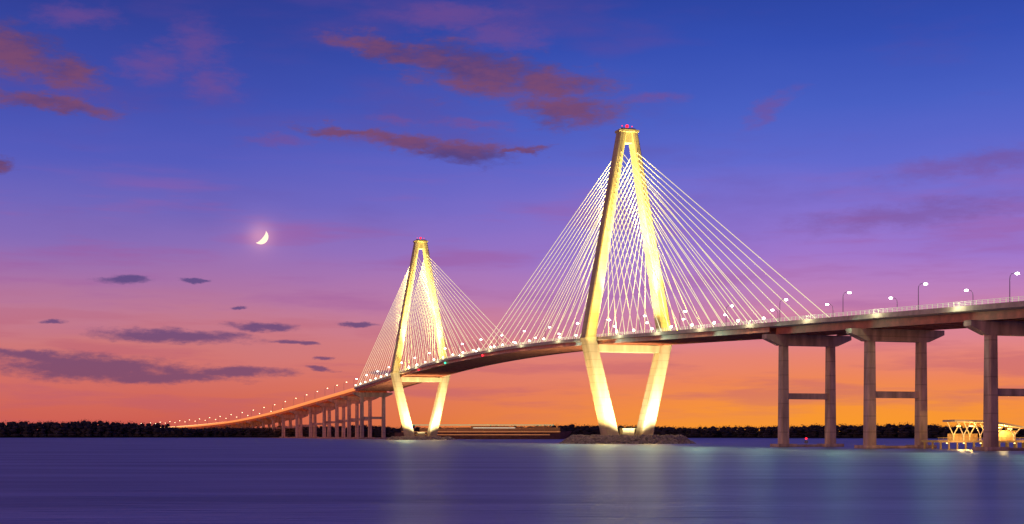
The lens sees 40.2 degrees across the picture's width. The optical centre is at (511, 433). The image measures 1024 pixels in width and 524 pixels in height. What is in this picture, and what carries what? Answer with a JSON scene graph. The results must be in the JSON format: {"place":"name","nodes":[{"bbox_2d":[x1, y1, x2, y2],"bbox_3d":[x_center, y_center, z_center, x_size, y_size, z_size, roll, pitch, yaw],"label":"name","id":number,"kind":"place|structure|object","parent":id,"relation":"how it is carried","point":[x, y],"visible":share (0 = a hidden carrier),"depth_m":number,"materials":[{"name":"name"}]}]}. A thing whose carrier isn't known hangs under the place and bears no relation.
{"place":"outdoors","nodes":[
{"label":"outdoors","id":0,"kind":"place"},
{"bbox_2d":[0,436,946,438],"bbox_3d":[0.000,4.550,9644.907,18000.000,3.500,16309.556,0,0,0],"label":"shore ground","id":1,"kind":"structure","parent":0,"point":[388,437],"depth_m":1774.40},
{"bbox_2d":[0,419,1023,437],"bbox_3d":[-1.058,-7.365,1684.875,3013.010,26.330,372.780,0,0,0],"label":"distant trees","id":2,"kind":"object","parent":1,"relation":"on","point":[83,428],"visible":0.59,"depth_m":1778.18,"materials":[{"name":"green plant"}]},
{"bbox_2d":[0,438,1023,523],"bbox_3d":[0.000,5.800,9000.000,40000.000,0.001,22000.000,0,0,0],"label":"water","id":3,"kind":"structure","parent":0,"point":[313,481],"depth_m":164.32,"materials":[{"name":"blue liquid"}]},
{"bbox_2d":[385,436,456,439],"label":"rock island","id":4,"kind":"object","parent":3,"relation":"in","point":[419,438],"visible":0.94,"depth_m":1210.41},
{"bbox_2d":[395,424,571,438],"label":"cargo ship","id":5,"kind":"object","parent":3,"relation":"on","point":[502,432],"visible":0.78,"depth_m":1333.50,"materials":[{"name":"orange"}]},
{"bbox_2d":[160,125,1023,450],"bbox_3d":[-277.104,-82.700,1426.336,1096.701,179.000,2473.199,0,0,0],"label":"cable stayed bridge","id":6,"kind":"structure","parent":3,"relation":"in","point":[990,323],"depth_m":771.61,"materials":[{"name":"concrete"}]},
{"bbox_2d":[918,283,926,309],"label":"street lamp","id":7,"kind":"object","parent":6,"relation":"on","point":[918,293],"visible":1,"depth_m":484.00,"materials":[{"name":"silver metal"}]},
{"bbox_2d":[1009,272,1018,301],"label":"street lamp","id":8,"kind":"object","parent":6,"relation":"on","point":[1016,273],"visible":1,"depth_m":437.44,"materials":[{"name":"silver metal"}]},
{"bbox_2d":[559,434,695,443],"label":"rock island","id":9,"kind":"object","parent":3,"relation":"in","point":[627,439],"visible":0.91,"depth_m":756.57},
{"bbox_2d":[922,437,1023,448],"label":"timber dock","id":10,"kind":"object","parent":3,"relation":"in","point":[1006,441],"visible":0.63,"depth_m":496.00,"materials":[{"name":"brown wood"}]},
{"bbox_2d":[943,420,1023,443],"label":"waterfront pavilion","id":11,"kind":"structure","parent":10,"relation":"on","point":[1007,433],"depth_m":503.00,"materials":[{"name":"beige paint"}]},
{"bbox_2d":[0,0,1023,431],"label":"sky","id":12,"kind":"structure","parent":0,"point":[873,150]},
{"bbox_2d":[257,232,267,243],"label":"moon","id":13,"kind":"object","parent":12,"relation":"in","point":[264,239],"visible":1,"depth_m":11707.30,"materials":[{"name":"beige"}]}
]}

